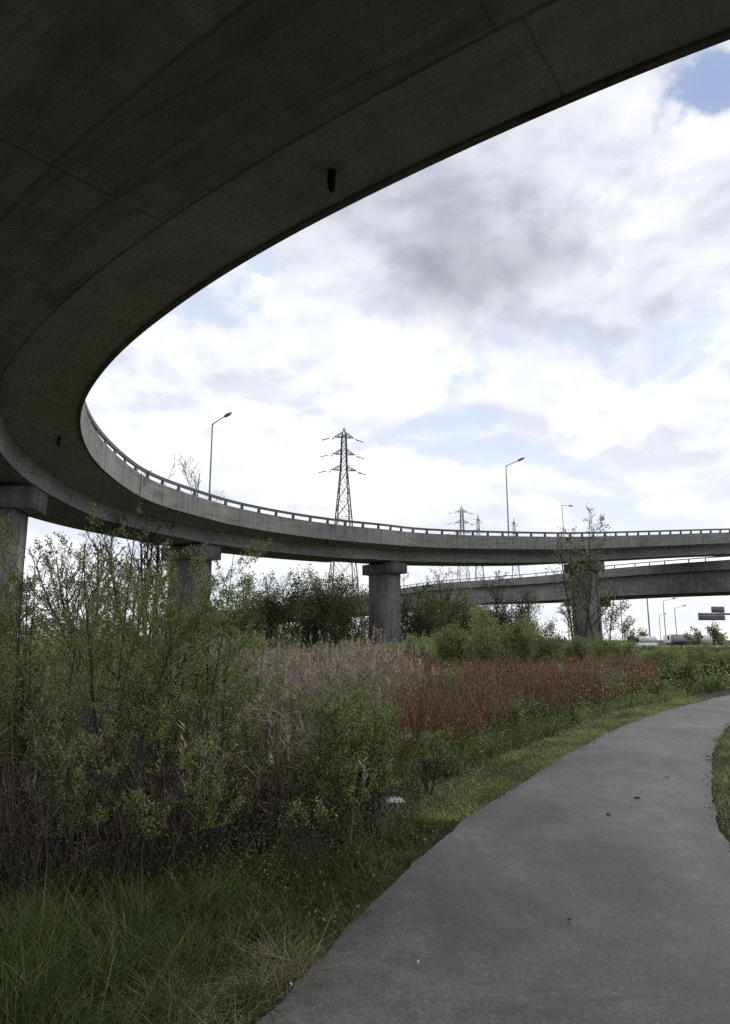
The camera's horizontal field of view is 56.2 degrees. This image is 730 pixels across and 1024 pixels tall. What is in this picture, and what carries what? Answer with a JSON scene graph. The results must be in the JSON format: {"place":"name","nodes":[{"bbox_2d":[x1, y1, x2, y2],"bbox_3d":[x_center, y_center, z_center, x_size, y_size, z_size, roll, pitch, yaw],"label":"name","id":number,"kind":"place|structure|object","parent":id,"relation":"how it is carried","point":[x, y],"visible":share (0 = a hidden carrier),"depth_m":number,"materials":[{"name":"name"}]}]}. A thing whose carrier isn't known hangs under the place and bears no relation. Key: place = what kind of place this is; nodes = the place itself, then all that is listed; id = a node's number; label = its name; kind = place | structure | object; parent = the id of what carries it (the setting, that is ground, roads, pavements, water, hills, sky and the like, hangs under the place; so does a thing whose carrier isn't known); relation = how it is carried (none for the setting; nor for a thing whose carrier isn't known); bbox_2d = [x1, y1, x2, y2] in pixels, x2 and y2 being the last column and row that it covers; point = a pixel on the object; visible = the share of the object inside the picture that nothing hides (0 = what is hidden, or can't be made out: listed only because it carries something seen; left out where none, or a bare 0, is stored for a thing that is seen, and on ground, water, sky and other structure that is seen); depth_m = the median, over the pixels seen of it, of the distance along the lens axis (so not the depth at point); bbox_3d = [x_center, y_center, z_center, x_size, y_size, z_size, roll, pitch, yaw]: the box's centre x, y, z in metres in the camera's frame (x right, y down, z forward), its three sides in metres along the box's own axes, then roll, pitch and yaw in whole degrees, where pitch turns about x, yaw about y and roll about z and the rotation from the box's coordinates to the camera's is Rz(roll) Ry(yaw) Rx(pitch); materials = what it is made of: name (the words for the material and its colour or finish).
{"place":"outdoors","nodes":[
{"label":"outdoors","id":0,"kind":"place"},
{"bbox_2d":[42,695,562,810],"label":"grass","id":1,"kind":"structure","parent":0,"point":[458,758],"depth_m":9.68,"materials":[{"name":"plant"}]},
{"bbox_2d":[0,640,729,1023],"bbox_3d":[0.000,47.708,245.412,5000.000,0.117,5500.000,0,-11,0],"label":"ground","id":2,"kind":"structure","parent":0,"point":[546,756],"depth_m":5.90,"materials":[{"name":"green plant"}]},
{"bbox_2d":[0,576,66,791],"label":"sapling","id":3,"kind":"object","parent":2,"relation":"on","point":[5,630],"visible":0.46,"depth_m":5.96,"materials":[{"name":"green plant"}]},
{"bbox_2d":[0,502,134,814],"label":"sapling","id":4,"kind":"object","parent":2,"relation":"on","point":[21,632],"visible":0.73,"depth_m":5.91,"materials":[{"name":"green plant"}]},
{"bbox_2d":[17,729,127,878],"bbox_3d":[-2.091,2.139,4.922,0.709,1.095,0.760,0,-11,0],"label":"sapling","id":5,"kind":"object","parent":2,"relation":"on","point":[66,762],"visible":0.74,"depth_m":4.82,"materials":[{"name":"green plant"}]},
{"bbox_2d":[26,520,124,662],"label":"bare tree","id":6,"kind":"object","parent":2,"relation":"on","point":[75,600],"visible":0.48,"depth_m":34.93,"materials":[{"name":"green plant"}]},
{"bbox_2d":[1,554,172,776],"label":"sapling","id":7,"kind":"object","parent":2,"relation":"on","point":[78,667],"visible":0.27,"depth_m":7.09,"materials":[{"name":"green plant"}]},
{"bbox_2d":[44,550,172,740],"bbox_3d":[-3.496,1.979,9.082,1.278,3.028,1.781,-8,-13,35],"label":"sapling","id":8,"kind":"object","parent":2,"relation":"on","point":[105,609],"visible":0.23,"depth_m":9.16,"materials":[{"name":"green plant"}]},
{"bbox_2d":[82,470,151,741],"bbox_3d":[-2.197,1.251,6.120,0.493,3.330,0.354,0,-11,0],"label":"sapling","id":9,"kind":"object","parent":2,"relation":"on","point":[119,590],"visible":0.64,"depth_m":6.19,"materials":[{"name":"green plant"}]},
{"bbox_2d":[10,531,241,849],"bbox_3d":[-1.905,1.484,5.570,1.252,2.655,1.739,-9,-14,39],"label":"sapling","id":10,"kind":"object","parent":2,"relation":"on","point":[144,701],"visible":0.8,"depth_m":5.56,"materials":[{"name":"green plant"}]},
{"bbox_2d":[75,514,189,659],"bbox_3d":[-13.522,4.757,39.728,5.141,8.824,5.574,-4,-11,19],"label":"bare tree","id":11,"kind":"object","parent":2,"relation":"on","point":[144,558],"visible":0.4,"depth_m":39.00,"materials":[{"name":"green plant"}]},
{"bbox_2d":[106,786,177,895],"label":"sapling","id":12,"kind":"object","parent":2,"relation":"on","point":[152,828],"visible":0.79,"depth_m":4.78,"materials":[{"name":"green plant"}]},
{"bbox_2d":[77,570,220,758],"bbox_3d":[-2.509,1.992,8.129,1.399,2.591,1.169,-5,-12,24],"label":"sapling","id":13,"kind":"object","parent":2,"relation":"on","point":[158,614],"visible":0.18,"depth_m":8.26,"materials":[{"name":"green plant"}]},
{"bbox_2d":[114,453,225,646],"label":"bare tree","id":14,"kind":"object","parent":2,"relation":"on","point":[141,552],"visible":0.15,"depth_m":51.72,"materials":[{"name":"brown plant"}]},
{"bbox_2d":[0,712,349,878],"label":"brown stalks","id":15,"kind":"object","parent":2,"relation":"on","point":[269,807],"visible":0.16,"depth_m":5.54,"materials":[{"name":"plant"}]},
{"bbox_2d":[0,644,365,845],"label":"reeds","id":16,"kind":"object","parent":2,"relation":"on","point":[295,777],"visible":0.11,"depth_m":6.07,"materials":[{"name":"green plant"}]},
{"bbox_2d":[0,633,353,791],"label":"reed plumes","id":17,"kind":"object","parent":16,"relation":"attached to","point":[221,685],"visible":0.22,"depth_m":6.35,"materials":[{"name":"beige plant"}]},
{"bbox_2d":[105,537,272,828],"bbox_3d":[-1.513,1.551,6.135,1.450,2.750,0.947,6,-12,-28],"label":"sapling","id":18,"kind":"object","parent":2,"relation":"on","point":[230,654],"visible":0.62,"depth_m":6.09,"materials":[{"name":"green plant"}]},
{"bbox_2d":[0,676,390,866],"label":"dry stalks","id":19,"kind":"object","parent":2,"relation":"on","point":[4,782],"visible":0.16,"depth_m":5.41,"materials":[{"name":"plant"}]},
{"bbox_2d":[5,679,371,813],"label":"reed plumes","id":20,"kind":"object","parent":19,"relation":"attached to","point":[185,744],"visible":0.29,"depth_m":5.52,"materials":[{"name":"beige plant"}]},
{"bbox_2d":[174,621,233,669],"bbox_3d":[-4.771,4.169,19.521,1.935,2.506,2.862,0,-11,0],"label":"green bush","id":21,"kind":"object","parent":2,"relation":"on","point":[215,640],"depth_m":19.79,"materials":[{"name":"green plant"}]},
{"bbox_2d":[30,901,379,1023],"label":"dry grass","id":22,"kind":"structure","parent":2,"relation":"on","point":[281,967],"depth_m":3.50,"materials":[{"name":"plant"}]},
{"bbox_2d":[140,570,278,778],"bbox_3d":[-1.442,1.799,6.753,1.061,2.488,1.379,-6,-12,31],"label":"sapling","id":23,"kind":"object","parent":2,"relation":"on","point":[219,697],"visible":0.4,"depth_m":6.64,"materials":[{"name":"green plant"}]},
{"bbox_2d":[174,724,252,882],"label":"sapling","id":24,"kind":"object","parent":2,"relation":"on","point":[208,816],"visible":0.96,"depth_m":5.05,"materials":[{"name":"green plant"}]},
{"bbox_2d":[0,710,427,905],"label":"brown stalks","id":25,"kind":"object","parent":2,"relation":"on","point":[38,812],"visible":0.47,"depth_m":4.87,"materials":[{"name":"plant"}]},
{"bbox_2d":[22,610,417,640],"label":"distant woods","id":26,"kind":"object","parent":2,"relation":"on","point":[54,629],"visible":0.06,"depth_m":122.31,"materials":[{"name":"green plant"}]},
{"bbox_2d":[0,821,442,1023],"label":"broad weeds","id":27,"kind":"object","parent":2,"relation":"on","point":[330,876],"visible":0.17,"depth_m":4.27,"materials":[{"name":"green plant"}]},
{"bbox_2d":[0,740,459,913],"bbox_3d":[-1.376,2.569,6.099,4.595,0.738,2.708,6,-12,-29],"label":"undergrowth","id":28,"kind":"object","parent":2,"relation":"on","point":[240,821],"visible":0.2,"depth_m":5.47,"materials":[{"name":"green plant"}]},
{"bbox_2d":[183,639,278,793],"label":"sapling","id":29,"kind":"object","parent":2,"relation":"on","point":[240,698],"visible":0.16,"depth_m":7.76,"materials":[{"name":"green plant"}]},
{"bbox_2d":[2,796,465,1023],"bbox_3d":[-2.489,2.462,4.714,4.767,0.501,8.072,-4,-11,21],"label":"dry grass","id":30,"kind":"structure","parent":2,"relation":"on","point":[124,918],"depth_m":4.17,"materials":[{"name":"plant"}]},
{"bbox_2d":[210,605,268,647],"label":"bushy tree","id":31,"kind":"object","parent":2,"relation":"on","point":[242,622],"visible":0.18,"depth_m":50.96,"materials":[{"name":"green plant"}]},
{"bbox_2d":[229,568,255,634],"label":"slim tree","id":32,"kind":"object","parent":2,"relation":"on","point":[250,584],"visible":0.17,"depth_m":61.42,"materials":[{"name":"green plant"}]},
{"bbox_2d":[221,629,267,679],"bbox_3d":[-4.248,5.051,23.255,2.188,2.148,1.955,0,-11,0],"label":"green bush","id":33,"kind":"object","parent":2,"relation":"on","point":[257,645],"visible":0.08,"depth_m":23.32,"materials":[{"name":"green plant"}]},
{"bbox_2d":[220,714,282,831],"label":"sapling","id":34,"kind":"object","parent":2,"relation":"on","point":[248,739],"visible":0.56,"depth_m":6.20,"materials":[{"name":"green plant"}]},
{"bbox_2d":[106,633,437,759],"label":"reeds","id":35,"kind":"object","parent":2,"relation":"on","point":[360,676],"visible":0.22,"depth_m":13.02,"materials":[{"name":"plant"}]},
{"bbox_2d":[101,623,436,712],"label":"reed plumes","id":36,"kind":"object","parent":35,"relation":"attached to","point":[355,665],"visible":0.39,"depth_m":13.80,"materials":[{"name":"beige plant"}]},
{"bbox_2d":[228,564,322,651],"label":"bushy tree","id":37,"kind":"object","parent":2,"relation":"on","point":[272,616],"visible":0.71,"depth_m":54.75,"materials":[{"name":"green plant"}]},
{"bbox_2d":[263,644,313,669],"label":"green bush","id":38,"kind":"object","parent":2,"relation":"on","point":[285,653],"visible":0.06,"depth_m":25.32,"materials":[{"name":"green plant"}]},
{"bbox_2d":[253,657,325,792],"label":"sapling","id":39,"kind":"object","parent":2,"relation":"on","point":[293,703],"visible":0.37,"depth_m":7.04,"materials":[{"name":"green plant"}]},
{"bbox_2d":[162,646,423,757],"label":"green weeds","id":40,"kind":"object","parent":2,"relation":"on","point":[381,697],"visible":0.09,"depth_m":11.59,"materials":[{"name":"green plant"}]},
{"bbox_2d":[274,571,313,640],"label":"spindly tree","id":41,"kind":"object","parent":2,"relation":"on","point":[288,576],"visible":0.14,"depth_m":71.31,"materials":[{"name":"green plant"}]},
{"bbox_2d":[1,685,588,770],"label":"undergrowth","id":42,"kind":"object","parent":2,"relation":"on","point":[487,722],"visible":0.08,"depth_m":11.50,"materials":[{"name":"green plant"}]},
{"bbox_2d":[15,636,589,666],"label":"undergrowth","id":43,"kind":"object","parent":2,"relation":"on","point":[344,641],"visible":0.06,"depth_m":50.91,"materials":[{"name":"green plant"}]},
{"bbox_2d":[276,793,337,883],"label":"sapling","id":44,"kind":"object","parent":2,"relation":"on","point":[299,812],"visible":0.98,"depth_m":5.07,"materials":[{"name":"green plant"}]},
{"bbox_2d":[279,575,350,650],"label":"bushy tree","id":45,"kind":"object","parent":2,"relation":"on","point":[317,626],"visible":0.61,"depth_m":58.00,"materials":[{"name":"green plant"}]},
{"bbox_2d":[284,668,372,847],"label":"sapling","id":46,"kind":"object","parent":2,"relation":"on","point":[336,738],"visible":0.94,"depth_m":5.83,"materials":[{"name":"green plant"}]},
{"bbox_2d":[298,563,368,642],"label":"bushy tree","id":47,"kind":"object","parent":2,"relation":"on","point":[350,607],"visible":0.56,"depth_m":65.31,"materials":[{"name":"green plant"}]},
{"bbox_2d":[310,638,359,673],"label":"green bush","id":48,"kind":"object","parent":2,"relation":"on","point":[322,651],"visible":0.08,"depth_m":26.55,"materials":[{"name":"green plant"}]},
{"bbox_2d":[306,667,375,825],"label":"sapling","id":49,"kind":"object","parent":2,"relation":"on","point":[361,684],"visible":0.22,"depth_m":6.68,"materials":[{"name":"green plant"}]},
{"bbox_2d":[319,428,365,622],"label":"electricity pylon","id":50,"kind":"object","parent":2,"relation":"on","point":[345,435],"visible":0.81,"depth_m":139.51,"materials":[{"name":"grey metal"}]},
{"bbox_2d":[249,641,440,692],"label":"rusty weeds","id":51,"kind":"object","parent":2,"relation":"on","point":[423,660],"visible":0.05,"depth_m":22.06,"materials":[{"name":"brown plant"}]},
{"bbox_2d":[0,0,729,680],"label":"ramp bridge","id":52,"kind":"structure","parent":2,"relation":"on","point":[160,160],"depth_m":10.06,"materials":[{"name":"concrete"}]},
{"bbox_2d":[208,412,231,497],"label":"street lamp","id":53,"kind":"object","parent":52,"relation":"on","point":[227,414],"visible":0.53,"depth_m":57.48,"materials":[{"name":"grey metal"}]},
{"bbox_2d":[506,457,524,535],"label":"street lamp","id":54,"kind":"object","parent":52,"relation":"on","point":[520,459],"visible":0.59,"depth_m":76.19,"materials":[{"name":"grey metal"}]},
{"bbox_2d":[0,649,729,714],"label":"undergrowth","id":55,"kind":"object","parent":2,"relation":"on","point":[675,682],"visible":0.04,"depth_m":21.50,"materials":[{"name":"green plant"}]},
{"bbox_2d":[5,669,729,728],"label":"grass","id":56,"kind":"structure","parent":2,"relation":"on","point":[708,689],"depth_m":19.92,"materials":[{"name":"green plant"}]},
{"bbox_2d":[329,691,411,842],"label":"sapling","id":57,"kind":"object","parent":2,"relation":"on","point":[367,741],"visible":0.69,"depth_m":6.24,"materials":[{"name":"green plant"}]},
{"bbox_2d":[381,797,404,819],"bbox_3d":[0.269,2.974,6.845,0.240,0.192,0.141,2,-11,-11],"label":"white board","id":58,"kind":"object","parent":2,"relation":"on","point":[391,800],"visible":0.46,"depth_m":6.85,"materials":[{"name":"plastic"}]},
{"bbox_2d":[400,573,432,641],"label":"spindly tree","id":59,"kind":"object","parent":2,"relation":"on","point":[405,613],"visible":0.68,"depth_m":65.42,"materials":[{"name":"green plant"}]},
{"bbox_2d":[400,633,438,671],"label":"green bush","id":60,"kind":"object","parent":2,"relation":"on","point":[412,639],"visible":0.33,"depth_m":29.08,"materials":[{"name":"green plant"}]},
{"bbox_2d":[401,579,454,643],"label":"bushy tree","id":61,"kind":"object","parent":2,"relation":"on","point":[428,628],"visible":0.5,"depth_m":68.68,"materials":[{"name":"green plant"}]},
{"bbox_2d":[412,718,453,794],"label":"sapling","id":62,"kind":"object","parent":2,"relation":"on","point":[422,746],"visible":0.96,"depth_m":7.80,"materials":[{"name":"green plant"}]},
{"bbox_2d":[420,566,462,632],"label":"spindly tree","id":63,"kind":"object","parent":2,"relation":"on","point":[447,596],"visible":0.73,"depth_m":73.45,"materials":[{"name":"green plant"}]},
{"bbox_2d":[154,556,729,638],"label":"overpass","id":64,"kind":"object","parent":2,"relation":"on","point":[696,579],"visible":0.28,"depth_m":88.09,"materials":[{"name":"concrete"}]},
{"bbox_2d":[430,661,468,697],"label":"green bush","id":65,"kind":"object","parent":2,"relation":"on","point":[452,673],"visible":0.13,"depth_m":16.85,"materials":[{"name":"green plant"}]},
{"bbox_2d":[426,583,482,641],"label":"bushy tree","id":66,"kind":"object","parent":2,"relation":"on","point":[464,610],"visible":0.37,"depth_m":73.84,"materials":[{"name":"green plant"}]},
{"bbox_2d":[429,618,482,670],"bbox_3d":[3.205,4.878,23.326,2.097,2.511,1.994,0,-11,0],"label":"green bush","id":67,"kind":"object","parent":2,"relation":"on","point":[445,643],"visible":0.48,"depth_m":23.15,"materials":[{"name":"green plant"}]},
{"bbox_2d":[447,506,474,581],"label":"electricity pylon","id":68,"kind":"object","parent":2,"relation":"on","point":[462,515],"visible":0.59,"depth_m":248.01,"materials":[{"name":"grey metal"}]},
{"bbox_2d":[449,597,493,641],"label":"bushy tree","id":69,"kind":"object","parent":2,"relation":"on","point":[476,603],"visible":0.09,"depth_m":82.05,"materials":[{"name":"green plant"}]},
{"bbox_2d":[476,570,512,639],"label":"spindly tree","id":70,"kind":"object","parent":2,"relation":"on","point":[492,588],"visible":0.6,"depth_m":71.74,"materials":[{"name":"green plant"}]},
{"bbox_2d":[459,602,543,669],"bbox_3d":[4.347,4.318,21.457,2.718,2.925,2.259,0,-11,0],"label":"green bush","id":71,"kind":"object","parent":2,"relation":"on","point":[490,646],"visible":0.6,"depth_m":21.45,"materials":[{"name":"green plant"}]},
{"bbox_2d":[485,691,528,730],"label":"green bush","id":72,"kind":"object","parent":2,"relation":"on","point":[519,716],"visible":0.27,"depth_m":12.91,"materials":[{"name":"green plant"}]},
{"bbox_2d":[476,592,545,641],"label":"bushy tree","id":73,"kind":"object","parent":2,"relation":"on","point":[505,615],"visible":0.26,"depth_m":68.72,"materials":[{"name":"green plant"}]},
{"bbox_2d":[374,642,666,761],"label":"rusty weeds","id":74,"kind":"object","parent":2,"relation":"on","point":[438,710],"visible":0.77,"depth_m":15.29,"materials":[{"name":"brown plant"}]},
{"bbox_2d":[394,653,652,746],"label":"green weeds","id":75,"kind":"object","parent":2,"relation":"on","point":[519,686],"visible":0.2,"depth_m":16.10,"materials":[{"name":"green plant"}]},
{"bbox_2d":[510,590,541,640],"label":"spindly tree","id":76,"kind":"object","parent":2,"relation":"on","point":[526,607],"visible":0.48,"depth_m":64.70,"materials":[{"name":"green plant"}]},
{"bbox_2d":[387,701,670,800],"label":"dry grass","id":77,"kind":"structure","parent":2,"relation":"on","point":[437,788],"depth_m":9.91,"materials":[{"name":"plant"}]},
{"bbox_2d":[522,697,554,719],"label":"green bush","id":78,"kind":"object","parent":2,"relation":"on","point":[542,710],"visible":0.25,"depth_m":14.38,"materials":[{"name":"green plant"}]},
{"bbox_2d":[388,688,689,779],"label":"undergrowth","id":79,"kind":"object","parent":2,"relation":"on","point":[639,702],"visible":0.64,"depth_m":13.72,"materials":[{"name":"green plant"}]},
{"bbox_2d":[511,612,570,669],"bbox_3d":[5.944,4.695,23.110,2.036,2.791,2.939,-3,-11,15],"label":"green bush","id":80,"kind":"object","parent":2,"relation":"on","point":[543,644],"visible":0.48,"depth_m":23.05,"materials":[{"name":"green plant"}]},
{"bbox_2d":[553,625,596,666],"bbox_3d":[7.659,5.378,25.470,1.896,2.316,1.888,0,-11,0],"label":"green bush","id":81,"kind":"object","parent":2,"relation":"on","point":[579,644],"visible":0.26,"depth_m":25.18,"materials":[{"name":"green plant"}]},
{"bbox_2d":[545,503,616,644],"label":"spindly tree","id":82,"kind":"object","parent":2,"relation":"on","point":[569,610],"visible":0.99,"depth_m":49.70,"materials":[{"name":"green plant"}]},
{"bbox_2d":[561,550,631,652],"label":"spindly tree","id":83,"kind":"object","parent":2,"relation":"on","point":[615,614],"visible":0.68,"depth_m":51.77,"materials":[{"name":"green plant"}]},
{"bbox_2d":[468,694,727,799],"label":"leaf litter","id":84,"kind":"object","parent":2,"relation":"on","point":[588,745],"visible":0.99,"depth_m":11.22,"materials":[{"name":"plant"}]},
{"bbox_2d":[584,630,638,666],"bbox_3d":[10.534,6.190,29.478,2.596,2.198,1.878,0,-11,0],"label":"green bush","id":85,"kind":"object","parent":2,"relation":"on","point":[627,648],"visible":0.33,"depth_m":29.31,"materials":[{"name":"green plant"}]},
{"bbox_2d":[614,615,637,644],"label":"spindly tree","id":86,"kind":"object","parent":2,"relation":"on","point":[632,636],"visible":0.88,"depth_m":62.61,"materials":[{"name":"green plant"}]},
{"bbox_2d":[626,636,657,644],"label":"van","id":87,"kind":"object","parent":2,"relation":"on","point":[644,640],"visible":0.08,"depth_m":109.21,"materials":[{"name":"white paint"}]},
{"bbox_2d":[638,638,687,683],"bbox_3d":[11.523,5.764,26.193,2.120,1.828,1.694,0,-11,0],"label":"green bush","id":88,"kind":"object","parent":2,"relation":"on","point":[664,653],"visible":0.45,"depth_m":26.18,"materials":[{"name":"green plant"}]},
{"bbox_2d":[610,644,729,658],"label":"undergrowth","id":89,"kind":"object","parent":2,"relation":"on","point":[723,648],"visible":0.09,"depth_m":84.02,"materials":[{"name":"green plant"}]},
{"bbox_2d":[663,634,693,644],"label":"lorry","id":90,"kind":"object","parent":2,"relation":"on","point":[673,637],"visible":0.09,"depth_m":146.45,"materials":[{"name":"metal"}]},
{"bbox_2d":[631,645,729,647],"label":"concrete barrier","id":91,"kind":"object","parent":2,"relation":"on","point":[716,646],"visible":0.04,"depth_m":99.80,"materials":[{"name":"concrete"}]},
{"bbox_2d":[666,641,698,644],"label":"car","id":92,"kind":"object","parent":2,"relation":"on","point":[684,643],"visible":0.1,"depth_m":105.23,"materials":[{"name":"black metal"}]},
{"bbox_2d":[665,654,701,687],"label":"green bush","id":93,"kind":"object","parent":2,"relation":"on","point":[688,663],"visible":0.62,"depth_m":24.21,"materials":[{"name":"green plant"}]},
{"bbox_2d":[683,626,704,643],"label":"tree","id":94,"kind":"object","parent":2,"relation":"on","point":[696,636],"visible":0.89,"depth_m":137.80,"materials":[{"name":"green plant"}]},
{"bbox_2d":[680,639,729,678],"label":"green bush","id":95,"kind":"object","parent":2,"relation":"on","point":[702,653],"visible":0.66,"depth_m":28.95,"materials":[{"name":"green plant"}]},
{"bbox_2d":[696,723,728,823],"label":"leaf litter","id":96,"kind":"object","parent":2,"relation":"on","point":[715,775],"visible":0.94,"depth_m":9.02,"materials":[{"name":"plant"}]},
{"bbox_2d":[698,606,729,619],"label":"road sign","id":97,"kind":"object","parent":2,"relation":"on","point":[717,613],"visible":1,"depth_m":110.80,"materials":[{"name":"metal"}]},
{"bbox_2d":[705,620,724,644],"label":"tree","id":98,"kind":"object","parent":2,"relation":"on","point":[714,633],"visible":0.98,"depth_m":131.88,"materials":[{"name":"green plant"}]},
{"bbox_2d":[17,40,729,639],"label":"sky","id":99,"kind":"structure","parent":0,"point":[552,291],"materials":[{"name":"white"}]},
{"bbox_2d":[257,695,729,1023],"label":"path","id":100,"kind":"structure","parent":0,"point":[475,911],"depth_m":4.39,"materials":[{"name":"grey asphalt"}]},
{"bbox_2d":[359,696,714,822],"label":"verge grass","id":101,"kind":"structure","parent":0,"point":[474,806],"depth_m":9.45,"materials":[{"name":"green plant"}]},
{"bbox_2d":[706,722,729,848],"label":"verge grass","id":102,"kind":"structure","parent":0,"point":[724,781],"depth_m":8.66,"materials":[{"name":"green plant"}]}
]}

